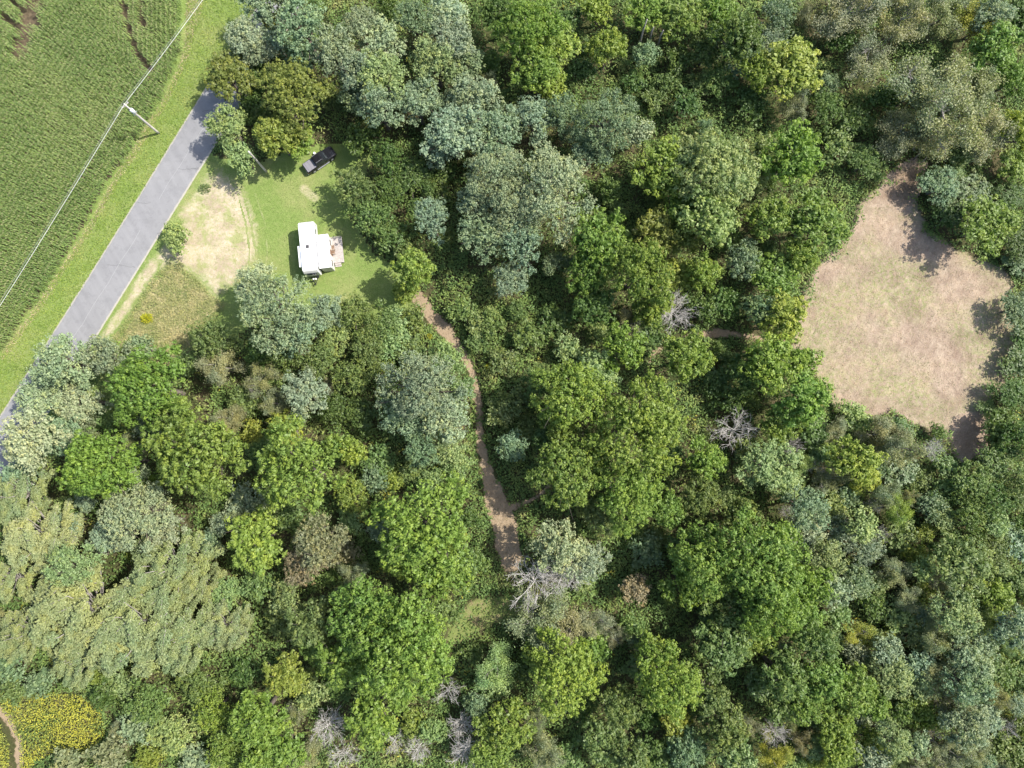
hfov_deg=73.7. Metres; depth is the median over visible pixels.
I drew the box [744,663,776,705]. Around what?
broadleaf tree
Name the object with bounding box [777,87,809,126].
twiggy tree
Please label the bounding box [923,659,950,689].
twiggy tree
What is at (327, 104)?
bush
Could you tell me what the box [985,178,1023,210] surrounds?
thicket tree
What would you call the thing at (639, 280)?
broadleaf tree
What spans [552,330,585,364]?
thicket tree
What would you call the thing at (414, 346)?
thicket tree
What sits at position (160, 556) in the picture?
feathery tree
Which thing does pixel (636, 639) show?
silvery tree
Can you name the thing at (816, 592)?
broadleaf tree
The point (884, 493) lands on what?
twiggy tree
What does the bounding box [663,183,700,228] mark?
broadleaf tree
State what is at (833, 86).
silvery tree
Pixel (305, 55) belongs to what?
thicket tree
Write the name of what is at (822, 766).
bush
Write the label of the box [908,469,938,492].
bush
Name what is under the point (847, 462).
broadleaf tree
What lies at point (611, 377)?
broadleaf tree
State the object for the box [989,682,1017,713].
twiggy tree
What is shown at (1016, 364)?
thicket tree
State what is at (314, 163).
pickup truck
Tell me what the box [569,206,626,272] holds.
broadleaf tree
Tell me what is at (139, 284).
dry strip
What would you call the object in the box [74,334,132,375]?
silvery tree
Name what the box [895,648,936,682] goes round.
silvery tree
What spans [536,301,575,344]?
thicket tree
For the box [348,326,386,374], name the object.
thicket tree
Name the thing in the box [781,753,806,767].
bush
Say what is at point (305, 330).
silvery tree
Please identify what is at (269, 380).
bush
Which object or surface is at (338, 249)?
wooden deck
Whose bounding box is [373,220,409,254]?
thicket tree
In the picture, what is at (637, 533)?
bush
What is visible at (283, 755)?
broadleaf tree
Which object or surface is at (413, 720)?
thicket tree
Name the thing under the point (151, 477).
broadleaf tree
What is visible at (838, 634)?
bush
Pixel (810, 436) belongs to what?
broadleaf tree
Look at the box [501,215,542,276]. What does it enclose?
silvery tree
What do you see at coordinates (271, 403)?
twiggy tree
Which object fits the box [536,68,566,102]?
broadleaf tree
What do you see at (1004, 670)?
thicket tree
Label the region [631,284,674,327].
broadleaf tree
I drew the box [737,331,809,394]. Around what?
broadleaf tree
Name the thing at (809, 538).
silvery tree
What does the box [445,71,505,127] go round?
silvery tree
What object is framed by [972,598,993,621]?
bush
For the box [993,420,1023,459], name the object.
thicket tree
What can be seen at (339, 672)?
broadleaf tree
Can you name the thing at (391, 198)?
thicket tree
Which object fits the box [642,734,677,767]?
broadleaf tree
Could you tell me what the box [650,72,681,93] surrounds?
bush
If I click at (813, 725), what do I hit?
bush
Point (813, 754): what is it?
silvery tree
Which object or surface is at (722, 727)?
broadleaf tree
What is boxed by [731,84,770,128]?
thicket tree
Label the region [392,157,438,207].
thicket tree
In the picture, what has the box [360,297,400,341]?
thicket tree
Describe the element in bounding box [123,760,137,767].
bush
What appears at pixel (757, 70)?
broadleaf tree
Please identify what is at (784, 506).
dead tree
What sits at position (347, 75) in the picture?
silvery tree
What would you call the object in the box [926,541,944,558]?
bush
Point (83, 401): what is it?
silvery tree
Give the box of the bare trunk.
[636,19,647,52]
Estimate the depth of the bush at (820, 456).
104.53 m
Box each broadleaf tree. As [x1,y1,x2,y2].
[53,426,148,499]
[103,340,186,434]
[111,339,143,375]
[114,463,160,496]
[140,397,251,501]
[143,393,195,435]
[200,47,257,103]
[223,504,287,578]
[226,688,291,756]
[238,741,278,767]
[250,721,311,767]
[252,110,304,160]
[252,412,348,514]
[254,56,339,143]
[260,5,282,30]
[261,649,312,697]
[264,408,303,443]
[284,123,314,161]
[284,595,336,647]
[296,632,339,669]
[314,629,378,690]
[320,430,354,459]
[325,572,408,661]
[338,435,368,465]
[343,687,409,751]
[350,586,454,704]
[364,469,471,591]
[376,534,420,583]
[389,245,437,291]
[390,280,419,304]
[413,594,462,637]
[418,538,474,602]
[468,726,513,767]
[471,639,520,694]
[471,696,537,753]
[474,0,516,38]
[487,0,569,61]
[507,39,562,95]
[520,638,564,674]
[523,432,615,514]
[527,359,622,431]
[528,624,609,722]
[531,425,557,455]
[534,12,581,71]
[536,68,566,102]
[536,403,580,440]
[566,253,602,294]
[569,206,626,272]
[571,283,617,327]
[574,624,612,668]
[575,348,622,398]
[575,485,624,537]
[576,0,612,26]
[581,712,631,764]
[583,24,628,69]
[583,365,689,476]
[590,457,665,539]
[596,236,675,306]
[598,681,642,730]
[599,320,648,373]
[609,733,649,767]
[612,225,638,257]
[618,482,657,522]
[623,0,667,32]
[630,133,695,199]
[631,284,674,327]
[631,301,666,348]
[632,203,681,253]
[632,633,672,671]
[634,629,705,725]
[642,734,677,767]
[650,0,707,44]
[650,487,686,530]
[656,257,696,294]
[657,553,713,610]
[659,328,717,383]
[659,701,694,738]
[660,219,702,257]
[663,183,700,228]
[664,724,710,767]
[665,531,698,562]
[666,519,741,601]
[669,127,761,206]
[672,184,741,248]
[673,131,711,170]
[679,471,721,520]
[684,249,724,294]
[685,434,728,481]
[692,617,754,677]
[693,667,732,718]
[694,0,739,31]
[694,703,751,756]
[699,578,756,634]
[701,502,812,623]
[703,10,766,64]
[712,733,758,767]
[721,494,768,534]
[724,236,762,281]
[726,351,763,394]
[733,146,771,195]
[733,625,779,661]
[734,568,800,640]
[736,51,779,93]
[736,289,774,327]
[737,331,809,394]
[742,191,795,242]
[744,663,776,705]
[748,131,778,161]
[749,250,805,296]
[756,403,808,446]
[757,117,828,187]
[757,286,809,344]
[758,644,815,701]
[761,35,823,101]
[761,692,796,726]
[770,366,833,429]
[777,601,827,648]
[781,236,820,273]
[781,681,836,726]
[784,348,825,380]
[785,563,839,614]
[786,186,851,252]
[793,619,843,671]
[798,416,830,453]
[799,653,857,703]
[812,703,857,744]
[818,728,865,767]
[821,433,890,486]
[837,661,879,718]
[848,468,881,496]
[857,685,891,721]
[927,530,998,597]
[959,194,1022,260]
[961,17,1023,77]
[965,578,993,606]
[980,577,1015,615]
[989,57,1023,96]
[992,108,1023,153]
[997,144,1023,184]
[1008,0,1023,31]
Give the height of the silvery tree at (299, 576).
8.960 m
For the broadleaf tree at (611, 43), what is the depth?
104.41 m
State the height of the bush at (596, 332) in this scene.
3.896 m
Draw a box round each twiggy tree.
[0,608,5,627]
[107,717,126,735]
[116,432,148,460]
[193,349,247,387]
[207,404,248,432]
[227,511,245,529]
[241,361,283,398]
[258,387,292,416]
[285,699,308,727]
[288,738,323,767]
[319,376,340,397]
[328,588,352,606]
[337,558,369,586]
[476,69,497,88]
[499,580,570,658]
[520,728,568,767]
[525,703,546,735]
[551,606,600,649]
[578,608,616,638]
[603,624,631,648]
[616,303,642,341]
[737,715,762,738]
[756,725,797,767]
[772,518,790,531]
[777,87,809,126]
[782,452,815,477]
[783,712,800,732]
[786,730,813,758]
[797,0,825,29]
[807,730,821,749]
[808,0,897,41]
[811,462,853,493]
[818,416,848,449]
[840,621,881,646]
[844,29,900,90]
[850,412,912,454]
[864,481,903,509]
[869,555,914,588]
[872,106,937,160]
[873,0,935,46]
[874,423,934,470]
[881,49,982,135]
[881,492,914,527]
[892,583,924,613]
[899,757,918,767]
[901,489,920,506]
[906,116,966,167]
[907,58,986,163]
[907,753,948,767]
[914,0,973,38]
[916,614,952,656]
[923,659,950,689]
[927,728,972,767]
[928,572,949,595]
[934,688,978,722]
[934,759,951,767]
[948,64,1007,113]
[950,0,995,45]
[952,739,993,767]
[954,100,1019,169]
[977,612,998,629]
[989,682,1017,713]
[994,757,1012,767]
[998,636,1016,659]
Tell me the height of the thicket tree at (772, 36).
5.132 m
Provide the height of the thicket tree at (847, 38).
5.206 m
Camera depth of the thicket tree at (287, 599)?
100.45 m
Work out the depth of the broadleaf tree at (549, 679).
95.19 m
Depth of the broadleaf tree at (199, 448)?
92.14 m
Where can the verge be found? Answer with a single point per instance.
(114, 179)
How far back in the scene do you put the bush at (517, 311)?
106.36 m
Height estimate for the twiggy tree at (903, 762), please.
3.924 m
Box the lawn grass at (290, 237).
[51,141,422,407]
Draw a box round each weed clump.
[173,262,183,269]
[197,183,210,193]
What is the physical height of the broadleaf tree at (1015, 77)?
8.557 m
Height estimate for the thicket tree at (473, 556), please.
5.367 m
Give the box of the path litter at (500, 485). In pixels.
[414,292,767,644]
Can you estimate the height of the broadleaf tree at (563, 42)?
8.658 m
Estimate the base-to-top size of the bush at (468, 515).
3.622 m
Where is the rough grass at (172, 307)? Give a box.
[108,269,222,365]
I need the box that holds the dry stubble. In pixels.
[145,171,259,299]
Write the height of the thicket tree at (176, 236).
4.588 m
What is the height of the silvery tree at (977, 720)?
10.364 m
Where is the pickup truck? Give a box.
[302,146,336,174]
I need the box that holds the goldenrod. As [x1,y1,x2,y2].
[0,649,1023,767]
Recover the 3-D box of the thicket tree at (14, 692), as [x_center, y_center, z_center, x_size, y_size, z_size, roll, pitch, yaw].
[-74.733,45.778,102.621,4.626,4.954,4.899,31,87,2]
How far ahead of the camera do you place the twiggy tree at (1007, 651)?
102.14 m
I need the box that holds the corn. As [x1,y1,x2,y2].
[0,0,183,348]
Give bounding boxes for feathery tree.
[0,465,56,525]
[0,498,83,573]
[0,560,37,603]
[0,606,57,663]
[23,560,152,668]
[50,627,108,690]
[88,576,197,677]
[127,529,224,611]
[147,599,220,676]
[168,553,226,608]
[196,598,254,652]
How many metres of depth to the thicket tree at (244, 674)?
102.32 m
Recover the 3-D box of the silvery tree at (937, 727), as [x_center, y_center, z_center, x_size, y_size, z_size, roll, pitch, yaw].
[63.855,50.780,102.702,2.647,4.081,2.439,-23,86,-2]
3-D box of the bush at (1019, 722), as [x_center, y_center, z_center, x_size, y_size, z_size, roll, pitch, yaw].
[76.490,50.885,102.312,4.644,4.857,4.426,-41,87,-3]
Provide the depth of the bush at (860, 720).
101.62 m
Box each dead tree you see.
[309,705,344,749]
[329,741,358,767]
[383,729,404,753]
[404,732,431,765]
[431,680,462,703]
[446,710,474,740]
[446,732,479,767]
[506,555,564,615]
[536,560,590,600]
[660,287,701,333]
[705,409,758,452]
[762,718,793,750]
[778,505,791,518]
[785,438,806,452]
[806,459,826,473]
[863,500,884,512]
[875,525,893,542]
[916,438,945,461]
[928,729,943,743]
[1000,717,1020,739]
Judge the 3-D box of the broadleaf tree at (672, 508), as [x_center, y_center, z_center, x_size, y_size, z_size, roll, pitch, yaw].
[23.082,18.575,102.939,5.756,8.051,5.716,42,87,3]
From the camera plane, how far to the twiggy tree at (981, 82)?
104.77 m
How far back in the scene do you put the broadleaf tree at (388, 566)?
97.69 m
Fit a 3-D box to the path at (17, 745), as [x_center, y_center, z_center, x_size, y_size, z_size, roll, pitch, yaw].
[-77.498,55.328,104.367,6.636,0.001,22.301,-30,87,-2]
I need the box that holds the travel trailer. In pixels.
[297,221,321,285]
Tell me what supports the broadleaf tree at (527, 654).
on the ground at (958, 46)
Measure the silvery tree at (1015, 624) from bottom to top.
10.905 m
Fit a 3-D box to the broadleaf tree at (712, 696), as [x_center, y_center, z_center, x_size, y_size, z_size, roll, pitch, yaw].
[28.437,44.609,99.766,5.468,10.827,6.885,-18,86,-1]
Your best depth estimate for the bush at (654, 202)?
107.29 m
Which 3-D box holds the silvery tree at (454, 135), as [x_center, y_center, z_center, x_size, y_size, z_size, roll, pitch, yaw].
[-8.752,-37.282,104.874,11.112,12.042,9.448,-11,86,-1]
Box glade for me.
[443,592,543,644]
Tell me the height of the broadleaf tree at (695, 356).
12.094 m
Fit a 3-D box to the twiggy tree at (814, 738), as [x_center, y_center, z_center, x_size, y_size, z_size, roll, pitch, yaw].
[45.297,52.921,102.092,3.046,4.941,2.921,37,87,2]
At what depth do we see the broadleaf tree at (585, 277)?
100.94 m
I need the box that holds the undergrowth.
[0,0,1023,767]
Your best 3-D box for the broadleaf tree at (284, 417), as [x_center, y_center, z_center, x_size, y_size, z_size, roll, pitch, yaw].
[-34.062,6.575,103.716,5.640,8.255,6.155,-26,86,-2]
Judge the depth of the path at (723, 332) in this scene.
108.78 m
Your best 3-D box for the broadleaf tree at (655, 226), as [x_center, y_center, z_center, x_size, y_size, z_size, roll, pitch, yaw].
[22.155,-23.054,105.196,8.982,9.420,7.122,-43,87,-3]
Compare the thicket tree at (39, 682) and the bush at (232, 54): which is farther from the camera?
the bush at (232, 54)
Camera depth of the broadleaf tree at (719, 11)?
105.31 m
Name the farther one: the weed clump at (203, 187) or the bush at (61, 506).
the weed clump at (203, 187)
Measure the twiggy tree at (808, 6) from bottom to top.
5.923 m
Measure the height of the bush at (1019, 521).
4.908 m
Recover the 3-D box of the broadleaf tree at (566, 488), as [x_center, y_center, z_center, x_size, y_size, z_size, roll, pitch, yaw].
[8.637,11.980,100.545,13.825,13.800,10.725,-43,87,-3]
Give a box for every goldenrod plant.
[140,314,153,324]
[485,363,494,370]
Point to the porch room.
(325, 255)
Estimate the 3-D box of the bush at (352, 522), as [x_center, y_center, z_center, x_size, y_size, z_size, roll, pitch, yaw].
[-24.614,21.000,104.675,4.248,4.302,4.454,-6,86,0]
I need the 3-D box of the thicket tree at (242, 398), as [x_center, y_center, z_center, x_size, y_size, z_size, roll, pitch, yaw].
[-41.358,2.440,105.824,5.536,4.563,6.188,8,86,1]
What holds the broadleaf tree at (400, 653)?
on the ground at (958, 46)
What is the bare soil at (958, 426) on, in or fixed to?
on the clearing
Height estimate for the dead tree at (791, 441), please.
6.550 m
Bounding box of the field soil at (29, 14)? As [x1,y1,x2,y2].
[0,0,179,343]
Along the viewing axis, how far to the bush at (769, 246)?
106.92 m
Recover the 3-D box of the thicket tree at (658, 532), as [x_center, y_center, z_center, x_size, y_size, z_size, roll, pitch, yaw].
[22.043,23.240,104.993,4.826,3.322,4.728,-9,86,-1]
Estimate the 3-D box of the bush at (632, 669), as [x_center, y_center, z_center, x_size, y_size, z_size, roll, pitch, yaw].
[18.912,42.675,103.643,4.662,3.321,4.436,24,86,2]
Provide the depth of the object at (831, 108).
107.08 m
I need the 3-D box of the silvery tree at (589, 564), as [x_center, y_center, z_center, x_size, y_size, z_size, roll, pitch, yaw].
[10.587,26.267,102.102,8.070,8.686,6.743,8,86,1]
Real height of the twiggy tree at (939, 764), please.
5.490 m
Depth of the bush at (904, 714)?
101.10 m
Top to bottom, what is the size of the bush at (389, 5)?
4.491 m
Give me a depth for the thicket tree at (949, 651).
102.26 m
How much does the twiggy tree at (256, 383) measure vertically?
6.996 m
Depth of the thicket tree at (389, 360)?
106.03 m
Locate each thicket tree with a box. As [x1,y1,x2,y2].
[0,652,26,685]
[0,674,28,709]
[19,666,57,699]
[50,746,94,767]
[72,410,99,437]
[89,676,119,713]
[90,726,129,767]
[100,667,142,699]
[116,710,167,746]
[121,675,175,726]
[129,741,167,767]
[145,707,203,756]
[161,220,192,257]
[171,664,233,706]
[172,531,197,556]
[174,346,200,376]
[177,741,212,767]
[184,315,247,358]
[191,526,223,563]
[191,685,233,734]
[204,727,246,767]
[210,574,249,617]
[222,481,266,521]
[225,655,263,689]
[226,379,261,417]
[227,42,265,76]
[235,81,272,114]
[239,569,277,604]
[242,337,278,377]
[243,57,275,86]
[244,434,284,470]
[251,480,287,522]
[263,607,288,640]
[265,334,302,373]
[268,579,307,618]
[275,500,307,533]
[276,41,311,67]
[292,676,329,711]
[293,336,339,379]
[315,392,359,427]
[319,320,349,357]
[322,678,352,703]
[324,532,364,567]
[329,166,377,209]
[330,358,380,395]
[331,472,370,514]
[335,290,378,339]
[341,120,384,155]
[343,198,394,237]
[346,395,381,437]
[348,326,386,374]
[358,442,397,484]
[359,462,388,494]
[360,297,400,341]
[366,175,406,211]
[367,137,413,175]
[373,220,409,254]
[373,353,393,381]
[377,330,408,361]
[381,303,411,342]
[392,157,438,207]
[393,333,430,367]
[398,301,426,333]
[400,706,426,744]
[423,338,469,387]
[436,478,472,502]
[441,452,474,481]
[442,294,477,323]
[447,547,476,581]
[465,305,499,338]
[472,671,512,703]
[481,308,507,340]
[487,344,518,380]
[494,383,535,418]
[511,316,553,352]
[517,363,561,396]
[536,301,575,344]
[549,734,585,767]
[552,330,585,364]
[558,6,582,35]
[564,56,601,82]
[627,526,664,571]
[638,522,669,549]
[663,43,694,78]
[670,84,701,118]
[686,24,725,71]
[686,70,719,96]
[686,293,720,328]
[699,364,733,400]
[701,59,739,99]
[705,284,744,320]
[708,382,751,417]
[723,47,765,79]
[730,433,766,477]
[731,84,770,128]
[749,21,788,51]
[760,0,796,38]
[765,469,808,503]
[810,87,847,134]
[816,487,848,520]
[820,126,858,167]
[822,604,853,632]
[824,28,858,52]
[826,508,856,549]
[833,103,877,140]
[834,398,874,432]
[839,563,882,599]
[841,530,886,567]
[846,142,887,181]
[853,721,889,753]
[854,589,887,624]
[863,83,902,114]
[877,518,918,552]
[880,593,925,634]
[885,450,919,485]
[896,617,936,654]
[897,540,929,573]
[904,580,935,607]
[906,695,941,734]
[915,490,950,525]
[927,472,966,506]
[929,197,968,234]
[934,652,957,682]
[936,629,973,664]
[939,168,992,229]
[950,495,996,542]
[951,457,993,507]
[969,478,1019,522]
[974,441,1023,483]
[976,530,1018,566]
[980,402,1019,448]
[981,377,1023,411]
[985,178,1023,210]
[986,653,1021,691]
[986,731,1017,767]
[987,470,1023,513]
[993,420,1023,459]
[995,342,1023,382]
[997,289,1023,336]
[1001,228,1023,263]
[1001,248,1023,275]
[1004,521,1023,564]
[1004,743,1023,767]
[1010,322,1023,351]
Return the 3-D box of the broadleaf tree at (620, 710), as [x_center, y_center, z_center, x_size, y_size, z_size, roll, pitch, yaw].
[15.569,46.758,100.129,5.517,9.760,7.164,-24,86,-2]
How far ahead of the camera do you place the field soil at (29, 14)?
111.58 m
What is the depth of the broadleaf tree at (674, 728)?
99.47 m
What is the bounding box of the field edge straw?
[2,0,202,358]
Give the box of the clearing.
[790,164,1021,460]
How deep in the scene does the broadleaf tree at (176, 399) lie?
102.21 m
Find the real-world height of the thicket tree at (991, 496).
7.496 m
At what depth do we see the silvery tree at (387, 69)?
101.32 m
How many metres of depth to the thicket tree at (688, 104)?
107.53 m
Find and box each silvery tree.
[0,404,74,476]
[0,458,44,491]
[12,372,70,423]
[25,332,96,394]
[36,355,73,393]
[40,542,113,587]
[42,412,81,455]
[49,381,115,424]
[58,512,88,535]
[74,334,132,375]
[74,491,98,513]
[84,521,131,555]
[96,464,175,555]
[123,333,155,365]
[131,414,160,437]
[142,504,188,546]
[202,103,246,146]
[208,510,231,536]
[222,139,255,180]
[223,13,267,55]
[233,259,280,312]
[234,0,283,27]
[235,272,314,359]
[240,29,276,67]
[261,22,288,57]
[271,0,305,17]
[272,0,327,73]
[274,306,326,358]
[280,364,329,422]
[283,547,327,586]
[292,512,351,573]
[303,293,344,329]
[309,21,357,82]
[336,78,365,115]
[338,50,379,99]
[342,1,378,48]
[355,13,406,61]
[355,82,405,132]
[356,48,409,110]
[365,519,389,543]
[374,349,472,429]
[377,388,426,438]
[392,0,439,38]
[397,73,446,126]
[403,424,440,470]
[408,33,461,90]
[414,196,448,246]
[419,101,486,166]
[420,382,470,446]
[422,0,470,37]
[423,131,462,169]
[426,88,463,125]
[426,428,470,465]
[432,15,477,72]
[442,41,485,81]
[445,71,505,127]
[456,184,491,227]
[456,211,512,265]
[462,690,489,717]
[464,138,523,214]
[466,101,521,160]
[487,171,548,245]
[492,260,529,298]
[494,427,529,461]
[495,138,599,246]
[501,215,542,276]
[508,94,555,145]
[524,517,589,573]
[541,250,566,275]
[542,91,582,137]
[558,126,573,143]
[559,541,612,584]
[562,255,574,272]
[569,123,616,169]
[570,87,639,161]
[613,115,655,148]
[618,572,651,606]
[625,633,644,650]
[632,39,661,68]
[697,118,712,134]
[734,437,804,492]
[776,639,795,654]
[781,484,831,532]
[784,513,828,551]
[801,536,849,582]
[806,739,825,762]
[818,70,840,94]
[822,574,858,611]
[841,501,881,544]
[852,739,893,767]
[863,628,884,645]
[866,654,914,700]
[869,716,914,762]
[871,631,904,666]
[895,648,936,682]
[897,729,933,763]
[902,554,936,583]
[906,667,943,704]
[915,165,960,207]
[916,603,935,626]
[922,585,985,636]
[932,716,947,732]
[933,505,958,531]
[933,701,994,753]
[939,575,955,594]
[939,655,998,707]
[942,630,1000,681]
[964,0,1017,40]
[971,701,1005,738]
[974,753,997,767]
[975,508,1011,539]
[977,602,1023,652]
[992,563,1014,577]
[1006,690,1023,717]
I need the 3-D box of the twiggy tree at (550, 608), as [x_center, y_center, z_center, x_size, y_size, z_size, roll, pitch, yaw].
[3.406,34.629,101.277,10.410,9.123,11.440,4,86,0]
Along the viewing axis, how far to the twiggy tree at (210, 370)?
102.67 m
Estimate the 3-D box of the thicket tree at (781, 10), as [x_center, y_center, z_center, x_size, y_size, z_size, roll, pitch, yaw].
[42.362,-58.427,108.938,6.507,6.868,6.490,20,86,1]
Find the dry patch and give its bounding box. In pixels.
[144,165,258,305]
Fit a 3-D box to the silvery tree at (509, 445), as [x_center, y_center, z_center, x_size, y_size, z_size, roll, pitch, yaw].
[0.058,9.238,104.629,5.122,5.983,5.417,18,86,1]
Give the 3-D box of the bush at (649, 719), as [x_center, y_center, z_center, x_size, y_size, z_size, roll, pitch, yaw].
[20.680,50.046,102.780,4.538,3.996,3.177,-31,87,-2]
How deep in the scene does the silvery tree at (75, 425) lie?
100.09 m
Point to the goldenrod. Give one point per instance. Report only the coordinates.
(72, 705)
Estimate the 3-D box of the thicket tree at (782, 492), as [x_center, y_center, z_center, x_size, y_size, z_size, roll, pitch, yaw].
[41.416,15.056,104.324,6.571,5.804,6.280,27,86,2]
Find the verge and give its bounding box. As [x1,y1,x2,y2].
[0,0,252,413]
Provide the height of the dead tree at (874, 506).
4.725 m
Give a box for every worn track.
[170,257,214,295]
[225,170,249,265]
[233,173,257,263]
[254,193,267,272]
[298,184,319,202]
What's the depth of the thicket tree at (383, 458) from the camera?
103.97 m
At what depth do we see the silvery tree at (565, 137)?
107.68 m
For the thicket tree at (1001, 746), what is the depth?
101.05 m
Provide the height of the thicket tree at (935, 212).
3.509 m
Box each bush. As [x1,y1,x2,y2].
[53,496,74,515]
[89,667,104,688]
[94,407,116,431]
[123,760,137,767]
[124,547,133,562]
[165,485,185,494]
[228,44,242,59]
[238,108,255,129]
[239,417,265,447]
[250,105,274,123]
[254,366,282,392]
[278,715,296,736]
[297,665,317,682]
[320,92,343,112]
[323,568,341,583]
[338,509,364,534]
[378,0,397,19]
[380,466,403,492]
[391,236,414,260]
[396,458,422,485]
[410,485,433,507]
[413,466,444,489]
[416,717,453,743]
[423,174,453,203]
[427,160,459,183]
[436,227,457,245]
[450,375,476,401]
[453,505,482,529]
[457,642,484,663]
[463,333,489,354]
[469,546,492,576]
[476,49,503,74]
[485,398,513,428]
[506,297,527,320]
[507,647,532,682]
[514,408,538,441]
[570,695,596,726]
[572,578,590,597]
[575,35,595,55]
[587,320,608,343]
[595,173,621,204]
[605,200,629,218]
[615,611,648,639]
[619,68,648,98]
[619,654,642,683]
[623,523,642,544]
[638,709,659,732]
[640,81,667,114]
[643,186,665,210]
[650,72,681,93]
[660,591,676,606]
[665,446,686,467]
[689,701,707,724]
[694,758,710,767]
[698,612,717,632]
[710,339,724,357]
[716,232,740,252]
[716,351,739,368]
[718,485,735,508]
[742,388,760,407]
[758,238,778,261]
[762,179,777,194]
[763,385,788,401]
[763,642,778,656]
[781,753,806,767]
[787,25,807,42]
[801,545,814,563]
[802,752,821,767]
[805,716,827,731]
[808,441,832,466]
[814,755,828,767]
[824,625,846,650]
[832,479,862,507]
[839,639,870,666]
[845,712,872,734]
[859,650,874,665]
[871,569,889,596]
[873,712,894,729]
[876,459,891,478]
[881,623,898,640]
[888,692,916,727]
[891,417,915,439]
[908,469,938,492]
[914,520,938,543]
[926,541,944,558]
[928,422,949,440]
[932,455,958,479]
[941,528,961,548]
[946,141,973,167]
[947,163,964,177]
[965,620,990,637]
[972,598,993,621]
[974,399,994,419]
[1002,569,1023,595]
[1008,709,1023,742]
[1010,507,1023,537]
[1013,650,1023,676]
[1013,674,1023,693]
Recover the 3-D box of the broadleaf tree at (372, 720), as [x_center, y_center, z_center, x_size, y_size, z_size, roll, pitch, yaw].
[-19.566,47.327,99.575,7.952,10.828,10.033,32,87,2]
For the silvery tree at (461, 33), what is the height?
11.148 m
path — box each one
[0,703,25,767]
[410,291,556,572]
[645,325,789,372]
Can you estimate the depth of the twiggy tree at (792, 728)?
101.08 m
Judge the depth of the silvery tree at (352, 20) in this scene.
103.96 m
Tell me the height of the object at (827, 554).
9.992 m
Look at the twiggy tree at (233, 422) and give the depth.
103.36 m
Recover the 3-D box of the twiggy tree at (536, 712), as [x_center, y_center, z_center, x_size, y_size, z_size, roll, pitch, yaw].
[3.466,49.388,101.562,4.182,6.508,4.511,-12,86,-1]
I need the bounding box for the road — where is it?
[0,2,301,478]
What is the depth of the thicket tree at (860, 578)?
101.11 m
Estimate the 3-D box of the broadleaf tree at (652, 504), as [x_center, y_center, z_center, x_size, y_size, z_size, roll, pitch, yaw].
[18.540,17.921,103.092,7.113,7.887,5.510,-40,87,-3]
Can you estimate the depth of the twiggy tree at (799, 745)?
100.42 m
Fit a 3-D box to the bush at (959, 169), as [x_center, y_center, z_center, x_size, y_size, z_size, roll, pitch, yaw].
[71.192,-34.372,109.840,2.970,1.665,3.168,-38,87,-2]
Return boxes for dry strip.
[100,256,163,338]
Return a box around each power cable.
[1,105,123,303]
[2,104,121,297]
[125,1,201,102]
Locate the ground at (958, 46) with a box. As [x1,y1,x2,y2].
[0,0,1023,767]
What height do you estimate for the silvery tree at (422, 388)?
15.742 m
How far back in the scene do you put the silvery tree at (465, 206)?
101.94 m
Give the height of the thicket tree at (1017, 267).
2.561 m
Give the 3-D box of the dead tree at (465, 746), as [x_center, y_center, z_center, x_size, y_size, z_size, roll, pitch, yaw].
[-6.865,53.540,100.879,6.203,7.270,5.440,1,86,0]
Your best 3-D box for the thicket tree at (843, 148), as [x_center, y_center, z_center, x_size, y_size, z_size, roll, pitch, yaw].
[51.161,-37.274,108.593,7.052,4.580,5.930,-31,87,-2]
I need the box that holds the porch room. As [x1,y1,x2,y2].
[316,234,334,271]
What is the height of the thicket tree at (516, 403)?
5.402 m
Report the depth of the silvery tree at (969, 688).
96.43 m
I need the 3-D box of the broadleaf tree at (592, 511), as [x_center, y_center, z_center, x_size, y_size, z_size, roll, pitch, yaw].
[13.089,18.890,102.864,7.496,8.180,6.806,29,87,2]
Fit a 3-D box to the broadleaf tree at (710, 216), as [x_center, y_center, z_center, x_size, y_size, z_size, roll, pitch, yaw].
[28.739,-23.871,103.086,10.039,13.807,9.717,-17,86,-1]
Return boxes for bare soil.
[870,158,927,215]
[948,410,987,462]
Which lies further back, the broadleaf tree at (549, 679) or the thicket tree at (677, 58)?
the thicket tree at (677, 58)
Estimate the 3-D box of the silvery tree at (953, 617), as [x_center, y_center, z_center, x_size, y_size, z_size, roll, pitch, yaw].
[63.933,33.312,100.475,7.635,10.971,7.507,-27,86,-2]
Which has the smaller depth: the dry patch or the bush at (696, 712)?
the bush at (696, 712)
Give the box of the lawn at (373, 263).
[34,141,417,471]
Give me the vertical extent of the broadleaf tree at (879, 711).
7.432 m
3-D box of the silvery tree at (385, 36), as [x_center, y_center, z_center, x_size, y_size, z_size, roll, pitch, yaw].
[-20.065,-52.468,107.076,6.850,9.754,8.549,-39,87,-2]
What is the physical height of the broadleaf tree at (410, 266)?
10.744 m
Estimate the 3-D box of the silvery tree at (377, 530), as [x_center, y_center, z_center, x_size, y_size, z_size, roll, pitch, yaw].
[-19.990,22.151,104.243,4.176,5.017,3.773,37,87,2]
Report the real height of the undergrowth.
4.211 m
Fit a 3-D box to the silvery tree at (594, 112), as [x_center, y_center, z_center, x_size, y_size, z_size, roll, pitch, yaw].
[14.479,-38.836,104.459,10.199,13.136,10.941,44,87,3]
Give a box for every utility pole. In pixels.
[122,102,159,133]
[248,151,267,172]
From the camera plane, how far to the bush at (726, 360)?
106.08 m
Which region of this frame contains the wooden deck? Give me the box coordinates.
[330,236,343,266]

